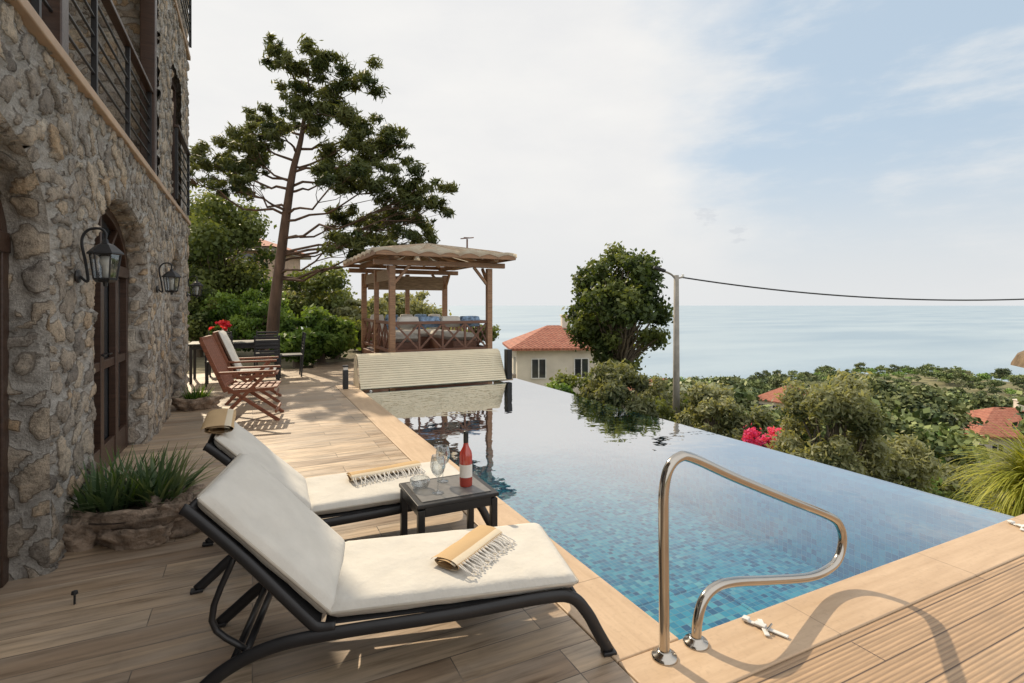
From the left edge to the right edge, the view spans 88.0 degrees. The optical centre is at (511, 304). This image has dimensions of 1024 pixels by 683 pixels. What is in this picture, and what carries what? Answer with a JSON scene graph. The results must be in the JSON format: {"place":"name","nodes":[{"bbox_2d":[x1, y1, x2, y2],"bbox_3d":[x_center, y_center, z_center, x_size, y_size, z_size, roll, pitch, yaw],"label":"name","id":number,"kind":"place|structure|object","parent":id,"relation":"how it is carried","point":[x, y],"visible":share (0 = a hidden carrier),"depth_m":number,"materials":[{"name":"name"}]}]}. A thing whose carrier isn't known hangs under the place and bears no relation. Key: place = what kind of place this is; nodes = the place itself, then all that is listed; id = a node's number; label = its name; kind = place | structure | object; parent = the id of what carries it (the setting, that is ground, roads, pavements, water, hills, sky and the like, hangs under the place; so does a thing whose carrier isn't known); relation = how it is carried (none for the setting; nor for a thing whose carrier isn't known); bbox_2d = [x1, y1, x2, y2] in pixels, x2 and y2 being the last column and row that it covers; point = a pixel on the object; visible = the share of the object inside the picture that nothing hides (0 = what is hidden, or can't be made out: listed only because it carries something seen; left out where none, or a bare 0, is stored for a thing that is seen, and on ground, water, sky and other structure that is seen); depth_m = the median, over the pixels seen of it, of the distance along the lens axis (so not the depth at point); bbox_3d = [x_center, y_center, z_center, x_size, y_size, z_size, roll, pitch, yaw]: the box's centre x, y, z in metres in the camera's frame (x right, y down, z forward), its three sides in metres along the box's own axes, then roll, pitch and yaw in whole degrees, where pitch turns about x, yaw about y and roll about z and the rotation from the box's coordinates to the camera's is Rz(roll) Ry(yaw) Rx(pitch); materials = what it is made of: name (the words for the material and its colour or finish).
{"place":"outdoors","nodes":[
{"label":"outdoors","id":0,"kind":"place"},
{"bbox_2d":[157,57,158,175],"bbox_3d":[-5.169,-2.525,7.880,0.050,1.950,1.200,0,0,-26],"label":"window glass","id":1,"kind":"object","parent":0,"point":[157,114],"visible":0.07,"depth_m":7.34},
{"bbox_2d":[187,341,370,373],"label":"garden ground","id":2,"kind":"structure","parent":0,"point":[200,365],"depth_m":14.90,"materials":[{"name":"stone"}]},
{"bbox_2d":[187,279,222,356],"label":"shrub","id":3,"kind":"object","parent":2,"relation":"on","point":[196,329],"visible":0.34,"depth_m":15.61,"materials":[{"name":"green plant"}]},
{"bbox_2d":[190,190,254,341],"bbox_3d":[-13.423,-1.565,21.862,5.221,6.849,4.363,0,0,-26],"label":"pine tree","id":4,"kind":"object","parent":2,"relation":"on","point":[192,200],"visible":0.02,"depth_m":21.90,"materials":[{"name":"green plant"}]},
{"bbox_2d":[193,288,264,339],"bbox_3d":[-8.364,0.664,15.971,2.645,2.392,2.005,0,0,37],"label":"shrub","id":5,"kind":"object","parent":2,"relation":"on","point":[229,306],"visible":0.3,"depth_m":15.63,"materials":[{"name":"green plant"}]},
{"bbox_2d":[187,185,276,325],"bbox_3d":[-10.604,-1.214,19.003,4.274,6.147,4.400,0,0,19],"label":"broadleaf tree","id":6,"kind":"object","parent":2,"relation":"on","point":[209,241],"visible":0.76,"depth_m":18.40,"materials":[{"name":"green plant"}]},
{"bbox_2d":[212,277,294,324],"bbox_3d":[-10.401,0.256,21.032,2.933,3.209,3.380,0,0,34],"label":"broadleaf tree","id":7,"kind":"object","parent":2,"relation":"on","point":[267,290],"visible":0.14,"depth_m":20.85,"materials":[{"name":"green plant"}]},
{"bbox_2d":[218,298,300,356],"bbox_3d":[-7.359,0.801,15.520,2.416,2.117,2.068,0,0,-26],"label":"shrub","id":8,"kind":"object","parent":2,"relation":"on","point":[250,322],"visible":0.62,"depth_m":15.09,"materials":[{"name":"green plant"}]},
{"bbox_2d":[247,272,323,317],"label":"broadleaf tree","id":9,"kind":"object","parent":2,"relation":"on","point":[291,293],"visible":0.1,"depth_m":22.41,"materials":[{"name":"green plant"}]},
{"bbox_2d":[269,318,340,367],"bbox_3d":[-5.246,1.079,13.297,1.698,1.562,1.708,0,0,15],"label":"shrub","id":10,"kind":"object","parent":2,"relation":"on","point":[290,342],"visible":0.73,"depth_m":12.87,"materials":[{"name":"green plant"}]},
{"bbox_2d":[282,256,359,327],"bbox_3d":[-8.224,-0.159,23.177,4.148,4.037,4.167,0,0,-26],"label":"broadleaf tree","id":11,"kind":"object","parent":2,"relation":"on","point":[328,286],"visible":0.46,"depth_m":22.02,"materials":[{"name":"green plant"}]},
{"bbox_2d":[188,31,459,356],"bbox_3d":[-5.325,-2.661,14.364,8.135,8.434,4.378,0,0,4],"label":"pine tree","id":12,"kind":"object","parent":2,"relation":"on","point":[354,174],"visible":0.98,"depth_m":13.97,"materials":[{"name":"green plant"}]},
{"bbox_2d":[297,303,360,362],"bbox_3d":[-4.865,0.901,13.849,1.787,1.919,1.674,0,0,-26],"label":"shrub","id":13,"kind":"object","parent":2,"relation":"on","point":[314,316],"visible":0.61,"depth_m":13.66,"materials":[{"name":"green plant"}]},
{"bbox_2d":[326,315,370,358],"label":"shrub","id":14,"kind":"object","parent":2,"relation":"on","point":[358,328],"visible":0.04,"depth_m":15.33,"materials":[{"name":"green plant"}]},
{"bbox_2d":[327,296,387,322],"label":"broadleaf tree","id":15,"kind":"object","parent":2,"relation":"on","point":[348,311],"visible":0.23,"depth_m":21.38,"materials":[{"name":"green plant"}]},
{"bbox_2d":[0,368,635,682],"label":"terrace deck","id":16,"kind":"structure","parent":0,"point":[136,616],"depth_m":2.52,"materials":[{"name":"brown wood"}]},
{"bbox_2d":[0,112,49,581],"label":"arch reveal","id":17,"kind":"object","parent":16,"relation":"on","point":[28,341],"visible":0.91,"depth_m":2.90,"materials":[{"name":"stone"}]},
{"bbox_2d":[0,199,10,587],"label":"door frame","id":18,"kind":"object","parent":17,"relation":"attached to","point":[5,246],"visible":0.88,"depth_m":2.83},
{"bbox_2d":[71,590,77,604],"bbox_3d":[-2.192,1.465,2.656,0.030,0.070,0.030,0,0,-26],"label":"garden spike light","id":19,"kind":"object","parent":16,"relation":"on","point":[74,593],"visible":1,"depth_m":2.65,"materials":[{"name":"black metal"}]},
{"bbox_2d":[17,2,158,148],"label":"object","id":20,"kind":"object","parent":16,"relation":"on","point":[24,147],"depth_m":8.15,"materials":[{"name":"paint"}]},
{"bbox_2d":[4,0,161,187],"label":"balcony floor","id":21,"kind":"structure","parent":20,"relation":"on","point":[34,24],"depth_m":3.16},
{"bbox_2d":[28,0,139,151],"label":"side wall","id":22,"kind":"structure","parent":21,"relation":"on","point":[128,11],"depth_m":6.12,"materials":[{"name":"stone"}]},
{"bbox_2d":[29,0,151,167],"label":"balcony railing","id":23,"kind":"object","parent":21,"relation":"on","point":[95,43],"visible":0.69,"depth_m":4.41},
{"bbox_2d":[101,0,153,92],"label":"balcony railing top","id":24,"kind":"object","parent":23,"relation":"attached to","point":[112,13],"visible":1,"depth_m":4.88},
{"bbox_2d":[30,0,156,174],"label":"balcony columns","id":25,"kind":"structure","parent":21,"relation":"on","point":[56,21],"depth_m":6.09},
{"bbox_2d":[174,0,190,60],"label":"slab","id":26,"kind":"structure","parent":20,"relation":"attached to","point":[183,32],"depth_m":8.30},
{"bbox_2d":[180,0,191,47],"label":"top floor railing","id":27,"kind":"object","parent":26,"relation":"on","point":[189,13],"visible":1,"depth_m":8.70,"materials":[{"name":"black metal"}]},
{"bbox_2d":[0,0,189,572],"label":"ground floor wall","id":28,"kind":"structure","parent":16,"relation":"on","point":[87,167],"depth_m":3.33,"materials":[{"name":"stone"}]},
{"bbox_2d":[74,227,124,286],"bbox_3d":[-2.611,-0.304,3.364,0.250,0.378,0.173,0,0,-26],"label":"wall lantern","id":29,"kind":"object","parent":28,"relation":"attached to","point":[105,250],"depth_m":3.34,"materials":[{"name":"black metal"}]},
{"bbox_2d":[156,262,180,294],"bbox_3d":[-3.966,-0.304,6.130,0.250,0.378,0.173,0,0,-26],"label":"wall lantern","id":30,"kind":"object","parent":28,"relation":"attached to","point":[171,275],"depth_m":6.11,"materials":[{"name":"black metal"}]},
{"bbox_2d":[157,184,190,224],"bbox_3d":[-5.037,-1.433,7.782,0.260,0.065,3.290,0,0,-26],"label":"string course","id":31,"kind":"object","parent":28,"relation":"on","point":[178,209],"visible":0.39,"depth_m":7.38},
{"bbox_2d":[157,0,189,218],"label":"corner wall","id":32,"kind":"structure","parent":31,"relation":"on","point":[171,49],"depth_m":7.12,"materials":[{"name":"stone"}]},
{"bbox_2d":[159,78,175,200],"bbox_3d":[-5.124,-2.525,7.902,0.050,1.950,1.300,0,0,-26],"label":"window frame","id":33,"kind":"object","parent":32,"relation":"attached to","point":[173,86],"visible":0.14,"depth_m":8.40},
{"bbox_2d":[175,127,189,215],"bbox_3d":[-4.958,-1.955,7.983,0.036,0.980,1.536,0,0,-26],"label":"window railing","id":34,"kind":"object","parent":32,"relation":"attached to","point":[187,169],"depth_m":7.81,"materials":[{"name":"black metal"}]},
{"bbox_2d":[173,124,190,155],"bbox_3d":[-4.958,-2.465,7.983,0.070,0.040,1.560,0,0,-26],"label":"window railing top","id":35,"kind":"object","parent":34,"relation":"attached to","point":[183,142],"depth_m":7.88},
{"bbox_2d":[186,276,202,297],"bbox_3d":[-5.330,-0.304,8.914,0.250,0.378,0.173,0,0,-26],"label":"wall lantern","id":36,"kind":"object","parent":28,"relation":"attached to","point":[195,285],"depth_m":8.89,"materials":[{"name":"black metal"}]},
{"bbox_2d":[50,199,147,458],"bbox_3d":[-3.610,0.289,4.701,0.312,2.422,2.188,0,0,-26],"label":"arch reveal","id":37,"kind":"object","parent":16,"relation":"on","point":[122,211],"visible":0.31,"depth_m":5.68,"materials":[{"name":"stone"}]},
{"bbox_2d":[50,207,129,471],"bbox_3d":[-3.657,0.294,4.678,0.092,2.412,2.290,0,0,-26],"label":"door frame","id":38,"kind":"object","parent":37,"relation":"attached to","point":[116,438],"visible":0.36,"depth_m":5.12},
{"bbox_2d":[94,218,119,439],"bbox_3d":[-3.679,0.290,4.668,0.001,2.420,2.180,0,0,-26],"label":"door glass","id":39,"kind":"object","parent":38,"relation":"in","point":[106,350],"visible":0.04,"depth_m":5.09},
{"bbox_2d":[62,484,205,552],"bbox_3d":[-2.465,1.371,3.505,1.066,0.257,0.631,0,0,-6],"label":"rock planter","id":40,"kind":"object","parent":16,"relation":"on","point":[154,523],"visible":0.77,"depth_m":3.26,"materials":[{"name":"stone"}]},
{"bbox_2d":[64,441,219,517],"bbox_3d":[-2.605,1.142,3.595,1.213,0.395,1.060,0,0,-26],"label":"spiky plant","id":41,"kind":"object","parent":40,"relation":"on","point":[112,491],"visible":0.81,"depth_m":3.50,"materials":[{"name":"green plant"}]},
{"bbox_2d":[148,249,181,411],"bbox_3d":[-5.168,0.328,7.880,0.312,2.343,1.368,0,0,-26],"label":"arch reveal","id":42,"kind":"object","parent":16,"relation":"on","point":[176,340],"visible":0.23,"depth_m":8.51,"materials":[{"name":"stone"}]},
{"bbox_2d":[171,64,182,332],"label":"end wall","id":43,"kind":"structure","parent":16,"relation":"on","point":[178,103],"depth_m":9.19,"materials":[{"name":"stone"}]},
{"bbox_2d":[171,393,223,410],"bbox_3d":[-4.580,1.394,7.668,0.687,0.212,0.511,0,0,-7],"label":"rock planter","id":44,"kind":"object","parent":16,"relation":"on","point":[181,403],"visible":0.88,"depth_m":7.52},
{"bbox_2d":[178,382,214,398],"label":"spiky plant","id":45,"kind":"object","parent":44,"relation":"in","point":[194,394],"visible":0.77,"depth_m":7.65,"materials":[{"name":"green plant"}]},
{"bbox_2d":[205,336,232,386],"bbox_3d":[-5.472,1.040,9.920,0.460,0.922,0.528,0,0,-26],"label":"dining chair","id":46,"kind":"object","parent":16,"relation":"on","point":[207,370],"visible":0.26,"depth_m":9.73,"materials":[{"name":"black metal"}]},
{"bbox_2d":[208,331,231,376],"bbox_3d":[-6.232,1.040,11.349,0.460,0.922,0.528,0,0,-32],"label":"dining chair","id":47,"kind":"object","parent":16,"relation":"on","point":[230,333],"visible":0.22,"depth_m":11.42,"materials":[{"name":"black metal"}]},
{"bbox_2d":[188,339,277,383],"bbox_3d":[-5.593,1.120,10.734,1.600,0.760,0.860,0,0,-26],"label":"dining table","id":48,"kind":"object","parent":16,"relation":"on","point":[194,346],"visible":0.61,"depth_m":10.46,"materials":[{"name":"black metal"}]},
{"bbox_2d":[208,319,231,334],"bbox_3d":[-5.826,0.509,10.541,0.413,0.462,0.389,0,0,-44],"label":"flower vase","id":49,"kind":"object","parent":48,"relation":"on","point":[223,324],"visible":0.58,"depth_m":10.46,"materials":[{"name":"red plant"}]},
{"bbox_2d":[199,335,283,420],"bbox_3d":[-3.544,0.961,7.013,0.932,1.111,0.615,0,0,-18],"label":"wooden garden chair","id":50,"kind":"object","parent":16,"relation":"on","point":[217,362],"visible":0.98,"depth_m":6.83,"materials":[{"name":"brown wood"}]},
{"bbox_2d":[212,330,281,404],"bbox_3d":[-4.122,0.954,8.299,0.932,1.125,0.615,0,0,-21],"label":"wooden garden chair","id":51,"kind":"object","parent":16,"relation":"on","point":[226,348],"visible":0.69,"depth_m":8.06,"materials":[{"name":"brown wood"}]},
{"bbox_2d":[253,335,279,381],"bbox_3d":[-4.732,1.040,10.227,0.460,0.922,0.528,0,0,-26],"label":"dining chair","id":52,"kind":"object","parent":16,"relation":"on","point":[269,354],"visible":0.84,"depth_m":10.03,"materials":[{"name":"black metal"}]},
{"bbox_2d":[256,331,277,365],"bbox_3d":[-5.399,1.040,11.702,0.460,0.922,0.528,0,0,-26],"label":"dining chair","id":53,"kind":"object","parent":16,"relation":"on","point":[257,332],"visible":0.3,"depth_m":11.88,"materials":[{"name":"black metal"}]},
{"bbox_2d":[280,332,305,377],"bbox_3d":[-4.646,1.040,11.198,0.528,0.922,0.460,0,0,-26],"label":"dining chair","id":54,"kind":"object","parent":16,"relation":"on","point":[301,354],"visible":0.84,"depth_m":11.09,"materials":[{"name":"black metal"}]},
{"bbox_2d":[190,422,488,594],"bbox_3d":[-1.007,1.102,3.398,1.750,0.806,0.645,0,0,-25],"label":"sun lounger","id":55,"kind":"object","parent":16,"relation":"on","point":[343,498],"visible":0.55,"depth_m":3.16,"materials":[{"name":"fabric"}]},
{"bbox_2d":[200,409,235,433],"bbox_3d":[-1.693,0.669,3.068,0.162,0.048,0.532,0,0,-26],"label":"rolled towel","id":56,"kind":"object","parent":55,"relation":"on","point":[217,421],"visible":1,"depth_m":2.96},
{"bbox_2d":[346,460,425,485],"bbox_3d":[-0.832,1.111,3.528,0.492,0.047,0.215,0,0,-34],"label":"rolled towel","id":57,"kind":"object","parent":55,"relation":"on","point":[408,466],"visible":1,"depth_m":3.51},
{"bbox_2d":[178,453,616,682],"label":"sun lounger","id":58,"kind":"object","parent":16,"relation":"on","point":[291,553],"visible":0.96,"depth_m":2.16,"materials":[{"name":"fabric"}]},
{"bbox_2d":[431,525,515,576],"bbox_3d":[-0.164,1.113,2.426,0.234,0.047,0.392,0,0,29],"label":"rolled towel","id":59,"kind":"object","parent":58,"relation":"on","point":[461,552],"visible":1,"depth_m":2.39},
{"bbox_2d":[399,472,498,535],"bbox_3d":[-0.379,1.286,3.127,0.480,0.428,0.410,0,0,-26],"label":"side table","id":60,"kind":"object","parent":16,"relation":"on","point":[424,502],"visible":0.72,"depth_m":3.04,"materials":[{"name":"black metal"}]},
{"bbox_2d":[460,431,471,486],"bbox_3d":[-0.274,0.910,3.151,0.076,0.324,0.076,0,0,-26],"label":"wine bottle","id":61,"kind":"object","parent":60,"relation":"on","point":[465,466],"visible":1,"depth_m":3.12,"materials":[{"name":"glass"}]},
{"bbox_2d":[312,361,515,385],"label":"gazebo terrace paving","id":62,"kind":"structure","parent":0,"point":[331,372],"depth_m":11.97,"materials":[{"name":"beige stone"}]},
{"bbox_2d":[343,237,516,377],"bbox_3d":[-2.134,-0.015,12.596,3.050,3.030,3.960,0,0,-26],"label":"wooden gazebo","id":63,"kind":"object","parent":62,"relation":"on","point":[387,335],"visible":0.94,"depth_m":11.67,"materials":[{"name":"brown wood"}]},
{"bbox_2d":[187,0,1023,305],"label":"sky","id":64,"kind":"structure","parent":0,"point":[867,148],"materials":[{"name":"white"}]},
{"bbox_2d":[301,306,1023,381],"bbox_3d":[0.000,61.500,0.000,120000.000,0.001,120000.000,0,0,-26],"label":"sea","id":65,"kind":"structure","parent":0,"point":[744,342],"depth_m":1034.78,"materials":[{"name":"liquid"}]},
{"bbox_2d":[625,374,1023,516],"bbox_3d":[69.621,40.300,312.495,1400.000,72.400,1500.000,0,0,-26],"label":"hillside terrain","id":66,"kind":"structure","parent":0,"point":[931,381],"depth_m":202.64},
{"bbox_2d":[234,251,299,328],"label":"walls","id":67,"kind":"structure","parent":66,"relation":"on","point":[290,264],"depth_m":32.35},
{"bbox_2d":[234,246,310,259],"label":"slabs","id":68,"kind":"structure","parent":67,"relation":"on","point":[273,249],"depth_m":29.20,"materials":[{"name":"concrete"}]},
{"bbox_2d":[238,239,310,255],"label":"roof","id":69,"kind":"structure","parent":68,"relation":"on","point":[266,243],"depth_m":30.53,"materials":[{"name":"ceramic"}]},
{"bbox_2d":[379,290,451,316],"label":"broadleaf tree","id":70,"kind":"object","parent":66,"relation":"on","point":[417,306],"visible":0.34,"depth_m":22.84,"materials":[{"name":"green plant"}]},
{"bbox_2d":[462,324,500,342],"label":"shrub","id":71,"kind":"object","parent":66,"relation":"on","point":[494,333],"visible":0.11,"depth_m":18.88,"materials":[{"name":"green plant"}]},
{"bbox_2d":[502,315,596,393],"bbox_3d":[2.652,6.060,34.000,6.100,10.880,5.300,0,0,-6],"label":"red roof villa","id":72,"kind":"object","parent":66,"relation":"on","point":[542,355],"visible":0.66,"depth_m":31.82,"materials":[{"name":"paint"}]},
{"bbox_2d":[513,356,588,378],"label":"window frames","id":73,"kind":"structure","parent":72,"relation":"in","point":[514,359],"depth_m":31.85,"materials":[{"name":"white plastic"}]},
{"bbox_2d":[532,359,587,377],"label":"window panes","id":74,"kind":"structure","parent":72,"relation":"in","point":[541,361],"depth_m":31.69,"materials":[{"name":"black glass"}]},
{"bbox_2d":[546,379,560,388],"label":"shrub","id":75,"kind":"object","parent":66,"relation":"on","point":[554,385],"visible":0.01,"depth_m":16.01,"materials":[{"name":"green plant"}]},
{"bbox_2d":[544,380,575,394],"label":"shrub","id":76,"kind":"object","parent":66,"relation":"on","point":[564,387],"visible":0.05,"depth_m":15.71,"materials":[{"name":"green plant"}]},
{"bbox_2d":[548,368,594,395],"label":"broadleaf tree","id":77,"kind":"object","parent":66,"relation":"on","point":[570,379],"visible":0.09,"depth_m":17.98,"materials":[{"name":"green plant"}]},
{"bbox_2d":[562,241,672,407],"bbox_3d":[4.572,1.502,21.872,4.997,8.471,5.231,0,0,-26],"label":"broadleaf tree","id":78,"kind":"object","parent":66,"relation":"on","point":[609,313],"visible":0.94,"depth_m":21.14,"materials":[{"name":"green plant"}]},
{"bbox_2d":[579,358,665,419],"bbox_3d":[2.623,3.014,13.165,2.250,3.704,2.380,0,0,-26],"label":"olive tree","id":79,"kind":"object","parent":66,"relation":"on","point":[607,384],"visible":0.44,"depth_m":12.78,"materials":[{"name":"green plant"}]},
{"bbox_2d":[628,373,707,417],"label":"olive tree","id":80,"kind":"object","parent":66,"relation":"on","point":[658,385],"visible":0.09,"depth_m":16.85,"materials":[{"name":"green plant"}]},
{"bbox_2d":[653,266,683,418],"bbox_3d":[4.737,1.971,16.009,0.935,6.293,0.236,0,0,2],"label":"utility pole","id":81,"kind":"object","parent":66,"relation":"on","point":[676,379],"visible":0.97,"depth_m":15.93,"materials":[{"name":"concrete"}]},
{"bbox_2d":[683,277,1023,300],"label":"overhead wire","id":82,"kind":"object","parent":81,"relation":"attached to","point":[857,296],"visible":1,"depth_m":16.24,"materials":[{"name":"black metal"}]},
{"bbox_2d":[648,382,724,426],"bbox_3d":[5.175,3.825,15.571,2.378,3.161,2.548,0,0,-10],"label":"shrub","id":83,"kind":"object","parent":66,"relation":"on","point":[662,411],"visible":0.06,"depth_m":15.87,"materials":[{"name":"green plant"}]},
{"bbox_2d":[673,379,739,434],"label":"olive tree","id":84,"kind":"object","parent":66,"relation":"on","point":[704,404],"visible":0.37,"depth_m":13.86,"materials":[{"name":"green plant"}]},
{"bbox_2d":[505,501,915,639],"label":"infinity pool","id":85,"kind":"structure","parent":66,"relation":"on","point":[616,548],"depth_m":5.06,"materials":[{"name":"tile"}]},
{"bbox_2d":[335,376,1023,682],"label":"pool coping","id":86,"kind":"object","parent":85,"relation":"on","point":[739,649],"visible":0.58,"depth_m":2.63,"materials":[{"name":"stone"}]},
{"bbox_2d":[342,365,348,388],"bbox_3d":[-2.969,1.284,9.447,0.100,0.420,0.100,0,0,-26],"label":"bollard light","id":87,"kind":"object","parent":86,"relation":"on","point":[345,377],"visible":1,"depth_m":9.41,"materials":[{"name":"black metal"}]},
{"bbox_2d":[353,348,511,389],"bbox_3d":[-1.490,1.200,10.347,3.012,0.601,0.665,0,0,-26],"label":"pool roller cover","id":88,"kind":"object","parent":86,"relation":"on","point":[475,358],"visible":1,"depth_m":10.13,"materials":[{"name":"beige plastic"}]},
{"bbox_2d":[651,451,846,665],"bbox_3d":[1.211,1.065,2.563,1.403,0.862,0.112,0,0,-29],"label":"pool handrail","id":89,"kind":"object","parent":86,"relation":"on","point":[663,653],"visible":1,"depth_m":2.34,"materials":[{"name":"silver metal"}]},
{"bbox_2d":[742,615,788,637],"bbox_3d":[1.161,1.480,2.440,0.092,0.020,0.196,0,0,-27],"label":"cover anchor","id":90,"kind":"object","parent":86,"relation":"on","point":[760,623],"visible":1,"depth_m":2.44,"materials":[{"name":"white plastic"}]},
{"bbox_2d":[1007,520,1023,530],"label":"cover anchor","id":91,"kind":"object","parent":86,"relation":"on","point":[1021,526],"visible":1,"depth_m":3.57,"materials":[{"name":"white plastic"}]},
{"bbox_2d":[361,378,1013,553],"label":"pool water","id":92,"kind":"structure","parent":85,"relation":"in","point":[532,442],"depth_m":4.98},
{"bbox_2d":[715,401,782,440],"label":"olive tree","id":93,"kind":"object","parent":66,"relation":"on","point":[739,421],"visible":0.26,"depth_m":12.99,"materials":[{"name":"green plant"}]},
{"bbox_2d":[741,423,784,448],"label":"flowering shrub","id":94,"kind":"object","parent":66,"relation":"on","point":[751,435],"visible":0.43,"depth_m":11.04,"materials":[{"name":"pink plant"}]},
{"bbox_2d":[756,385,808,408],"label":"red roof villa","id":95,"kind":"object","parent":66,"relation":"on","point":[769,396],"visible":0.14,"depth_m":82.20,"materials":[{"name":"tile"}]},
{"bbox_2d":[762,408,824,447],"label":"shrub","id":96,"kind":"object","parent":66,"relation":"on","point":[804,436],"visible":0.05,"depth_m":15.64,"materials":[{"name":"green plant"}]},
{"bbox_2d":[629,362,1023,467],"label":"distant trees","id":97,"kind":"object","parent":66,"relation":"on","point":[937,417],"visible":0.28,"depth_m":24.36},
{"bbox_2d":[764,368,901,480],"bbox_3d":[5.985,3.175,10.011,2.288,3.970,2.099,0,0,-26],"label":"olive tree","id":98,"kind":"object","parent":66,"relation":"on","point":[842,404],"visible":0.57,"depth_m":9.54,"materials":[{"name":"green plant"}]},
{"bbox_2d":[737,556,1023,682],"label":"ribbed wood decking","id":99,"kind":"object","parent":66,"relation":"on","point":[970,631],"depth_m":2.34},
{"bbox_2d":[840,429,950,491],"bbox_3d":[7.271,3.904,10.468,2.214,2.957,1.829,0,0,-26],"label":"bush","id":100,"kind":"object","parent":66,"relation":"on","point":[908,460],"visible":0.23,"depth_m":10.16,"materials":[{"name":"green plant"}]},
{"bbox_2d":[907,456,945,492],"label":"shrub","id":101,"kind":"object","parent":66,"relation":"on","point":[935,484],"visible":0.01,"depth_m":13.62,"materials":[{"name":"green plant"}]},
{"bbox_2d":[884,479,987,508],"bbox_3d":[7.398,4.231,9.555,2.033,2.185,1.999,0,0,-26],"label":"shrub","id":102,"kind":"object","parent":66,"relation":"on","point":[949,494],"visible":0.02,"depth_m":9.27,"materials":[{"name":"green plant"}]},
{"bbox_2d":[933,461,994,509],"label":"shrub","id":103,"kind":"object","parent":66,"relation":"on","point":[954,470],"visible":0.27,"depth_m":14.34,"materials":[{"name":"green plant"}]},
{"bbox_2d":[940,421,1023,516],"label":"fountain grass","id":104,"kind":"object","parent":66,"relation":"on","point":[1009,477],"depth_m":6.42,"materials":[{"name":"green plant"}]},
{"bbox_2d":[962,399,1023,452],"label":"red roof villa","id":105,"kind":"object","parent":66,"relation":"on","point":[995,416],"visible":0.22,"depth_m":42.42,"materials":[{"name":"tile"}]},
{"bbox_2d":[1010,351,1023,367],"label":"thatched parasol","id":106,"kind":"object","parent":66,"relation":"on","point":[1018,360],"visible":1,"depth_m":6.09,"materials":[{"name":"beige plant"}]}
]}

